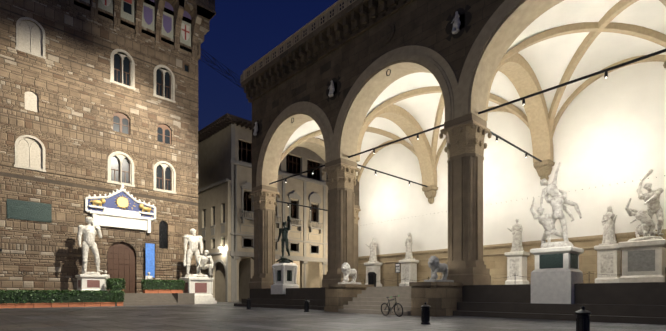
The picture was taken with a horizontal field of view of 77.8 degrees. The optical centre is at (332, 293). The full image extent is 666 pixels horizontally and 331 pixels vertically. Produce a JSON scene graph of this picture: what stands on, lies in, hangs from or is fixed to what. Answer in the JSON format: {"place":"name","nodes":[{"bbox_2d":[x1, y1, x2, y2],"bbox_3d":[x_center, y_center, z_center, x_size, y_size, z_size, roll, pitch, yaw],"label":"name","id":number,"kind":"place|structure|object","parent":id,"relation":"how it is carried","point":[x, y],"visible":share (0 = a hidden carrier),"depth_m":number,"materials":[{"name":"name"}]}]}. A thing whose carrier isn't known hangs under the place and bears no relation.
{"place":"outdoors","nodes":[
{"label":"outdoors","id":0,"kind":"place"},
{"bbox_2d":[0,0,197,292],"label":"stone wall","id":1,"kind":"structure","parent":0,"point":[69,124],"depth_m":42.48,"materials":[{"name":"brown stone"}]},
{"bbox_2d":[7,199,51,222],"bbox_3d":[-29.168,-7.949,39.709,3.500,1.800,0.145,0,0,-43],"label":"wall plaque","id":2,"kind":"object","parent":1,"relation":"attached to","point":[27,210],"visible":1,"depth_m":39.63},
{"bbox_2d":[18,20,42,168],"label":"blind windows","id":3,"kind":"structure","parent":1,"relation":"in","point":[31,101],"depth_m":39.97,"materials":[{"name":"beige paint"}]},
{"bbox_2d":[14,17,175,193],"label":"window frames","id":4,"kind":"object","parent":1,"relation":"attached to","point":[120,156],"visible":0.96,"depth_m":45.50,"materials":[{"name":"beige stone"}]},
{"bbox_2d":[0,41,198,255],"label":"stone moldings","id":5,"kind":"structure","parent":1,"relation":"attached to","point":[108,240],"depth_m":45.59,"materials":[{"name":"beige stone"}]},
{"bbox_2d":[85,184,155,232],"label":"door pediment","id":6,"kind":"structure","parent":1,"relation":"attached to","point":[117,218],"depth_m":45.09,"materials":[{"name":"stone"}]},
{"bbox_2d":[88,191,153,217],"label":"pediment panel","id":7,"kind":"object","parent":6,"relation":"attached to","point":[109,203],"visible":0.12,"depth_m":45.08,"materials":[{"name":"blue paint"}]},
{"bbox_2d":[89,195,152,216],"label":"gilded emblem","id":8,"kind":"object","parent":6,"relation":"attached to","point":[122,202],"visible":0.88,"depth_m":45.23,"materials":[{"name":"gold metal"}]},
{"bbox_2d":[107,242,134,292],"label":"arched door","id":9,"kind":"structure","parent":1,"relation":"in","point":[120,260],"depth_m":45.83,"materials":[{"name":"brown wood"}]},
{"bbox_2d":[40,0,215,70],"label":"corbels","id":10,"kind":"object","parent":1,"relation":"on","point":[202,13],"visible":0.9,"depth_m":49.18,"materials":[{"name":"stone"}]},
{"bbox_2d":[82,0,190,46],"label":"coat-of-arms panels","id":11,"kind":"object","parent":10,"relation":"attached to","point":[125,15],"visible":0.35,"depth_m":47.15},
{"bbox_2d":[123,1,131,14],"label":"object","id":12,"kind":"structure","parent":11,"relation":"attached to","point":[127,7],"depth_m":45.74,"materials":[{"name":"blue paint"}]},
{"bbox_2d":[101,0,188,40],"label":"palazzo shields","id":13,"kind":"object","parent":11,"relation":"attached to","point":[182,24],"depth_m":50.10,"materials":[{"name":"white paint"}]},
{"bbox_2d":[144,0,190,32],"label":"purple palazzo shields","id":14,"kind":"object","parent":10,"relation":"attached to","point":[148,18],"visible":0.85,"depth_m":48.62,"materials":[{"name":"paint"}]},
{"bbox_2d":[145,243,154,277],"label":"door banner","id":15,"kind":"object","parent":1,"relation":"attached to","point":[149,257],"depth_m":46.95,"materials":[{"name":"blue fabric"}]},
{"bbox_2d":[159,221,166,248],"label":"narrow window","id":16,"kind":"structure","parent":1,"relation":"attached to","point":[163,234],"depth_m":48.69,"materials":[{"name":"black glass"}]},
{"bbox_2d":[159,222,166,248],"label":"window surround","id":17,"kind":"object","parent":1,"relation":"attached to","point":[160,235],"depth_m":48.69,"materials":[{"name":"black stone"}]},
{"bbox_2d":[111,52,187,190],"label":"window panes","id":18,"kind":"structure","parent":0,"point":[115,159],"depth_m":46.19,"materials":[{"name":"grey glass"}]},
{"bbox_2d":[200,50,243,89],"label":"overhead wires","id":19,"kind":"object","parent":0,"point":[212,62],"visible":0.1,"depth_m":112.99,"materials":[{"name":"brown metal"}]},
{"bbox_2d":[204,141,319,220],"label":"window frames","id":20,"kind":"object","parent":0,"point":[246,149],"visible":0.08,"depth_m":63.46,"materials":[{"name":"black wood"}]},
{"bbox_2d":[198,124,327,301],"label":"uffizi walls","id":21,"kind":"structure","parent":0,"point":[214,157],"depth_m":62.02,"materials":[{"name":"beige paint"}]},
{"bbox_2d":[198,113,251,143],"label":"roof eaves","id":22,"kind":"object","parent":21,"relation":"on","point":[218,124],"depth_m":56.94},
{"bbox_2d":[204,192,315,252],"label":"windows","id":23,"kind":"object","parent":21,"relation":"in","point":[294,217],"visible":0.06,"depth_m":64.21,"materials":[{"name":"black glass"}]},
{"bbox_2d":[198,123,327,301],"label":"facade trim","id":24,"kind":"structure","parent":21,"relation":"attached to","point":[235,254],"depth_m":59.63,"materials":[{"name":"grey stone"}]},
{"bbox_2d":[204,140,327,226],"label":"windows","id":25,"kind":"structure","parent":21,"relation":"in","point":[309,164],"depth_m":64.21,"materials":[{"name":"black glass"}]},
{"bbox_2d":[198,0,337,130],"label":"sky","id":26,"kind":"structure","parent":0,"point":[241,32],"materials":[{"name":"blue"}]},
{"bbox_2d":[0,302,665,330],"bbox_3d":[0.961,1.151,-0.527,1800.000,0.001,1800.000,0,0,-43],"label":"piazza ground","id":27,"kind":"structure","parent":0,"point":[195,317],"depth_m":17.07,"materials":[{"name":"grey stone"}]},
{"bbox_2d":[0,289,182,307],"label":"planter boxes","id":28,"kind":"object","parent":27,"relation":"on","point":[43,305],"visible":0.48,"depth_m":35.68,"materials":[{"name":"ceramic"}]},
{"bbox_2d":[0,278,184,303],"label":"hedge","id":29,"kind":"object","parent":28,"relation":"in","point":[75,298],"depth_m":36.34,"materials":[{"name":"green plant"}]},
{"bbox_2d":[115,293,194,305],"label":"low stone wall","id":30,"kind":"structure","parent":27,"relation":"on","point":[136,299],"depth_m":41.95,"materials":[{"name":"stone"}]},
{"bbox_2d":[75,274,106,292],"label":"statue pedestal","id":31,"kind":"object","parent":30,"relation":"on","point":[83,278],"visible":0.69,"depth_m":40.36,"materials":[{"name":"stone"}]},
{"bbox_2d":[78,280,99,287],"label":"david pedestal panels","id":32,"kind":"object","parent":31,"relation":"attached to","point":[93,283],"visible":0.6,"depth_m":40.41,"materials":[{"name":"stone"}]},
{"bbox_2d":[77,217,102,274],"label":"david statue","id":33,"kind":"object","parent":31,"relation":"on","point":[89,231],"visible":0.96,"depth_m":40.72,"materials":[{"name":"stone"}]},
{"bbox_2d":[102,270,109,289],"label":"small statue","id":34,"kind":"object","parent":30,"relation":"on","point":[108,275],"visible":0.23,"depth_m":43.29,"materials":[{"name":"stone"}]},
{"bbox_2d":[145,272,152,279],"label":"female herm","id":35,"kind":"object","parent":30,"relation":"on","point":[149,277],"visible":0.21,"depth_m":46.28,"materials":[{"name":"stone"}]},
{"bbox_2d":[180,277,216,303],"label":"statue pedestal","id":36,"kind":"object","parent":27,"relation":"on","point":[204,298],"visible":0.6,"depth_m":46.87,"materials":[{"name":"stone"}]},
{"bbox_2d":[183,283,206,292],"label":"hercules cacus pedestal panels","id":37,"kind":"object","parent":36,"relation":"attached to","point":[200,287],"visible":0.56,"depth_m":46.84,"materials":[{"name":"red stone"}]},
{"bbox_2d":[183,228,213,277],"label":"hercules cacus statue","id":38,"kind":"object","parent":36,"relation":"on","point":[193,240],"visible":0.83,"depth_m":47.22,"materials":[{"name":"stone"}]},
{"bbox_2d":[198,180,252,301],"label":"building wall","id":39,"kind":"structure","parent":27,"relation":"on","point":[217,197],"depth_m":58.62,"materials":[{"name":"beige paint"}]},
{"bbox_2d":[246,298,250,308],"bbox_3d":[-6.179,0.736,30.248,0.370,0.830,0.370,0,0,-43],"label":"bollard","id":40,"kind":"object","parent":27,"relation":"on","point":[248,300],"visible":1,"depth_m":30.13,"materials":[{"name":"black metal"}]},
{"bbox_2d":[6,307,511,330],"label":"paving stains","id":41,"kind":"object","parent":27,"relation":"on","point":[322,316],"visible":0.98,"depth_m":19.86,"materials":[{"name":"grey stone"}]},
{"bbox_2d":[304,299,309,311],"bbox_3d":[-1.670,0.736,26.116,0.370,0.830,0.370,0,0,-43],"label":"bollard","id":42,"kind":"object","parent":27,"relation":"on","point":[306,305],"visible":1,"depth_m":25.99,"materials":[{"name":"black metal"}]},
{"bbox_2d":[338,286,410,315],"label":"stairs","id":43,"kind":"structure","parent":27,"relation":"on","point":[369,300],"depth_m":24.41,"materials":[{"name":"grey stone"}]},
{"bbox_2d":[381,295,402,316],"bbox_3d":[2.970,0.640,21.025,0.600,1.041,1.752,-8,4,-31],"label":"bicycle","id":44,"kind":"object","parent":27,"relation":"on","point":[390,309],"visible":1,"depth_m":21.02,"materials":[{"name":"black metal"}]},
{"bbox_2d":[324,282,463,316],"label":"stair side walls","id":45,"kind":"structure","parent":27,"relation":"on","point":[441,298],"depth_m":21.54,"materials":[{"name":"stone"}]},
{"bbox_2d":[338,262,360,283],"bbox_3d":[1.083,-1.299,26.955,0.750,1.416,1.794,0,0,38],"label":"lion statue","id":46,"kind":"object","parent":45,"relation":"on","point":[347,271],"visible":0.85,"depth_m":26.50,"materials":[{"name":"white stone"}]},
{"bbox_2d":[424,256,453,281],"bbox_3d":[5.661,-1.299,22.087,1.794,1.416,0.750,0,0,-38],"label":"lion statue","id":47,"kind":"object","parent":45,"relation":"on","point":[435,265],"visible":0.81,"depth_m":21.74,"materials":[{"name":"grey stone"}]},
{"bbox_2d":[421,302,430,323],"bbox_3d":[3.497,0.736,15.597,0.370,0.830,0.370,0,0,-43],"label":"bollard","id":48,"kind":"object","parent":27,"relation":"on","point":[425,313],"visible":1,"depth_m":15.48,"materials":[{"name":"black metal"}]},
{"bbox_2d":[234,282,665,324],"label":"platform base","id":49,"kind":"object","parent":27,"relation":"on","point":[640,303],"visible":0.69,"depth_m":18.59,"materials":[{"name":"stone"}]},
{"bbox_2d":[271,263,298,293],"bbox_3d":[-4.053,-1.249,34.860,1.700,2.600,1.700,0,0,-43],"label":"statue pedestal","id":50,"kind":"object","parent":49,"relation":"on","point":[280,287],"visible":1,"depth_m":34.38,"materials":[{"name":"stone"}]},
{"bbox_2d":[274,216,292,262],"bbox_3d":[-4.131,-4.494,34.786,1.481,3.975,1.303,0,0,0],"label":"perseus statue","id":51,"kind":"object","parent":50,"relation":"on","point":[284,231],"visible":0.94,"depth_m":34.66,"materials":[{"name":"green metal"}]},
{"bbox_2d":[277,270,291,280],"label":"pedestal niches","id":52,"kind":"object","parent":50,"relation":"attached to","point":[289,275],"visible":1,"depth_m":34.35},
{"bbox_2d":[368,272,376,286],"bbox_3d":[2.773,-0.989,29.201,0.420,1.080,0.500,0,0,-43],"label":"litter bin","id":53,"kind":"object","parent":49,"relation":"on","point":[371,278],"visible":0.87,"depth_m":29.08,"materials":[{"name":"black metal"}]},
{"bbox_2d":[364,262,382,286],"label":"statue pedestal","id":54,"kind":"object","parent":49,"relation":"on","point":[375,266],"visible":0.62,"depth_m":42.21,"materials":[{"name":"stone"}]},
{"bbox_2d":[367,268,372,280],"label":"pedestal panel","id":55,"kind":"object","parent":54,"relation":"attached to","point":[369,269],"visible":0.57,"depth_m":42.37,"materials":[{"name":"white stone"}]},
{"bbox_2d":[366,237,378,261],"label":"statue","id":56,"kind":"object","parent":54,"relation":"on","point":[372,248],"visible":0.85,"depth_m":42.36,"materials":[{"name":"stone"}]},
{"bbox_2d":[399,259,418,285],"bbox_3d":[7.229,-1.824,39.303,1.320,2.750,1.420,0,0,-43],"label":"statue pedestal","id":57,"kind":"object","parent":49,"relation":"on","point":[412,263],"visible":0.75,"depth_m":38.90,"materials":[{"name":"stone"}]},
{"bbox_2d":[403,265,408,278],"bbox_3d":[6.861,-1.999,38.957,0.008,1.300,0.720,0,0,-43],"label":"pedestal panel","id":58,"kind":"object","parent":57,"relation":"attached to","point":[405,272],"visible":1,"depth_m":38.88,"materials":[{"name":"white stone"}]},
{"bbox_2d":[403,232,414,259],"bbox_3d":[7.282,-4.518,39.209,0.791,2.654,1.142,0,0,-29],"label":"statue","id":59,"kind":"object","parent":57,"relation":"on","point":[408,245],"visible":0.88,"depth_m":39.05,"materials":[{"name":"stone"}]},
{"bbox_2d":[504,251,529,284],"bbox_3d":[14.222,-1.824,31.878,1.320,2.750,1.420,0,0,-43],"label":"statue pedestal","id":60,"kind":"object","parent":49,"relation":"on","point":[521,256],"visible":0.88,"depth_m":31.48,"materials":[{"name":"stone"}]},
{"bbox_2d":[510,259,518,275],"bbox_3d":[13.854,-1.999,31.531,0.008,1.300,0.720,0,0,-43],"label":"pedestal panel","id":61,"kind":"object","parent":60,"relation":"attached to","point":[514,266],"visible":1,"depth_m":31.52,"materials":[{"name":"white stone"}]},
{"bbox_2d":[507,218,523,251],"bbox_3d":[14.129,-4.499,31.931,1.142,2.616,0.791,0,0,30],"label":"statue","id":62,"kind":"object","parent":60,"relation":"on","point":[516,230],"visible":0.9,"depth_m":31.66,"materials":[{"name":"stone"}]},
{"bbox_2d":[530,246,583,303],"bbox_3d":[10.433,-0.824,19.244,1.760,2.550,1.760,0,0,-43],"label":"statue pedestal","id":63,"kind":"object","parent":49,"relation":"on","point":[552,285],"visible":0.85,"depth_m":18.59,"materials":[{"name":"stone"}]},
{"bbox_2d":[530,162,581,247],"bbox_3d":[10.498,-4.064,19.402,1.713,4.170,1.670,0,0,-33],"label":"sabine group statue","id":64,"kind":"object","parent":63,"relation":"on","point":[557,201],"visible":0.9,"depth_m":19.29,"materials":[{"name":"stone"}]},
{"bbox_2d":[539,253,577,268],"bbox_3d":[10.428,-1.474,19.074,1.240,0.650,1.240,0,0,-43],"label":"pedestal panel","id":65,"kind":"object","parent":63,"relation":"attached to","point":[546,261],"visible":0.93,"depth_m":18.72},
{"bbox_2d":[594,244,621,282],"bbox_3d":[18.370,-1.824,27.473,1.320,2.750,1.420,0,0,-43],"label":"statue pedestal","id":66,"kind":"object","parent":49,"relation":"on","point":[615,275],"visible":0.75,"depth_m":27.07,"materials":[{"name":"stone"}]},
{"bbox_2d":[601,253,612,272],"bbox_3d":[18.001,-1.999,27.126,0.008,1.300,0.720,0,0,-43],"label":"pedestal panel","id":67,"kind":"object","parent":66,"relation":"attached to","point":[606,262],"visible":1,"depth_m":27.10,"materials":[{"name":"white stone"}]},
{"bbox_2d":[599,206,617,244],"bbox_3d":[18.423,-4.518,27.379,0.791,2.654,1.142,0,0,-29],"label":"statue","id":68,"kind":"object","parent":66,"relation":"on","point":[608,222],"visible":0.85,"depth_m":27.27,"materials":[{"name":"stone"}]},
{"bbox_2d":[618,239,665,282],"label":"statue pedestal","id":69,"kind":"object","parent":49,"relation":"on","point":[658,246],"visible":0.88,"depth_m":22.81,"materials":[{"name":"stone"}]},
{"bbox_2d":[628,250,654,271],"bbox_3d":[17.116,-1.824,22.927,0.012,1.150,1.240,0,0,-43],"label":"pedestal panel","id":70,"kind":"object","parent":69,"relation":"attached to","point":[642,260],"visible":1,"depth_m":22.91,"materials":[{"name":"grey stone"}]},
{"bbox_2d":[625,169,663,240],"bbox_3d":[17.963,-4.851,23.730,1.781,4.855,2.084,0,0,43],"label":"hercules nessus statue","id":71,"kind":"object","parent":69,"relation":"on","point":[646,227],"visible":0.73,"depth_m":23.33,"materials":[{"name":"stone"}]},
{"bbox_2d":[358,61,665,256],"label":"loggia back wall","id":72,"kind":"structure","parent":27,"relation":"on","point":[609,133],"depth_m":30.40,"materials":[{"name":"white paint"}]},
{"bbox_2d":[422,159,554,203],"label":"loggia corbels","id":73,"kind":"object","parent":72,"relation":"attached to","point":[543,168],"visible":0.88,"depth_m":30.99,"materials":[{"name":"beige stone"}]},
{"bbox_2d":[358,232,665,286],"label":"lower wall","id":74,"kind":"structure","parent":72,"relation":"on","point":[496,265],"depth_m":33.94,"materials":[{"name":"stone"}]},
{"bbox_2d":[358,229,665,263],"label":"wall ledge","id":75,"kind":"object","parent":74,"relation":"on","point":[577,238],"visible":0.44,"depth_m":33.20,"materials":[{"name":"brown stone"}]},
{"bbox_2d":[575,306,590,330],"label":"bollard","id":76,"kind":"object","parent":27,"relation":"on","point":[582,319],"visible":1,"depth_m":10.48,"materials":[{"name":"black metal"}]},
{"bbox_2d":[252,0,504,204],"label":"facade wall","id":77,"kind":"structure","parent":0,"point":[423,23],"depth_m":27.46,"materials":[{"name":"brown stone"}]},
{"bbox_2d":[241,0,414,102],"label":"cornice","id":78,"kind":"structure","parent":77,"relation":"attached to","point":[356,18],"depth_m":30.18,"materials":[{"name":"brown stone"}]},
{"bbox_2d":[240,0,355,83],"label":"balustrade","id":79,"kind":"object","parent":78,"relation":"on","point":[326,14],"depth_m":32.00,"materials":[{"name":"stone"}]},
{"bbox_2d":[247,0,353,76],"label":"parapet openings","id":80,"kind":"object","parent":79,"relation":"in","point":[289,42],"visible":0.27,"depth_m":32.08,"materials":[{"name":"black"}]},
{"bbox_2d":[286,23,394,97],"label":"loggia medallions","id":81,"kind":"object","parent":77,"relation":"attached to","point":[387,32],"visible":1,"depth_m":26.31,"materials":[{"name":"brown stone"}]},
{"bbox_2d":[253,5,471,138],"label":"virtue niches","id":82,"kind":"object","parent":77,"relation":"attached to","point":[465,17],"visible":0.67,"depth_m":22.94,"materials":[{"name":"grey stone"}]},
{"bbox_2d":[253,122,257,135],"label":"virtue statue","id":83,"kind":"object","parent":82,"relation":"in","point":[255,130],"visible":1,"depth_m":36.92,"materials":[{"name":"stone"}]},
{"bbox_2d":[328,80,334,96],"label":"virtue statue","id":84,"kind":"object","parent":82,"relation":"in","point":[331,90],"visible":1,"depth_m":29.67,"materials":[{"name":"stone"}]},
{"bbox_2d":[451,11,460,33],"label":"virtue statue","id":85,"kind":"object","parent":82,"relation":"in","point":[456,23],"visible":1,"depth_m":22.43,"materials":[{"name":"stone"}]},
{"bbox_2d":[395,263,400,272],"bbox_3d":[4.373,-1.259,27.823,0.300,1.620,0.540,0,0,-28],"label":"info sign stand","id":86,"kind":"object","parent":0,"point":[397,267],"visible":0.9,"depth_m":27.78,"materials":[{"name":"white"}]},
{"bbox_2d":[249,113,665,288],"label":"loggia piers","id":87,"kind":"structure","parent":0,"point":[465,264],"depth_m":23.05,"materials":[{"name":"brown stone"}]},
{"bbox_2d":[249,61,665,223],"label":"loggia capitals","id":88,"kind":"object","parent":87,"relation":"on","point":[468,136],"visible":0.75,"depth_m":23.22,"materials":[{"name":"beige stone"}]},
{"bbox_2d":[256,0,665,187],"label":"loggia archivolts","id":89,"kind":"object","parent":88,"relation":"on","point":[508,23],"visible":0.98,"depth_m":25.56,"materials":[{"name":"beige stone"}]},
{"bbox_2d":[269,49,665,210],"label":"loggia tie rods","id":90,"kind":"object","parent":88,"relation":"attached to","point":[570,82],"visible":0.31,"depth_m":24.60,"materials":[{"name":"black metal"}]},
{"bbox_2d":[285,71,607,209],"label":"loggia track spotlights","id":91,"kind":"object","parent":90,"relation":"hanging from","point":[605,75],"visible":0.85,"depth_m":25.55,"materials":[{"name":"black metal"}]},
{"bbox_2d":[282,0,665,175],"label":"vaulted ceiling","id":92,"kind":"structure","parent":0,"point":[548,60],"depth_m":27.05,"materials":[{"name":"white paint"}]},
{"bbox_2d":[282,0,665,187],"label":"vault ribs","id":93,"kind":"object","parent":92,"relation":"attached to","point":[537,119],"visible":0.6,"depth_m":29.99,"materials":[{"name":"beige stone"}]},
{"bbox_2d":[363,273,605,281],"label":"barrier ropes","id":94,"kind":"object","parent":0,"point":[505,277],"visible":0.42,"depth_m":30.92,"materials":[{"name":"red fabric"}]}
]}

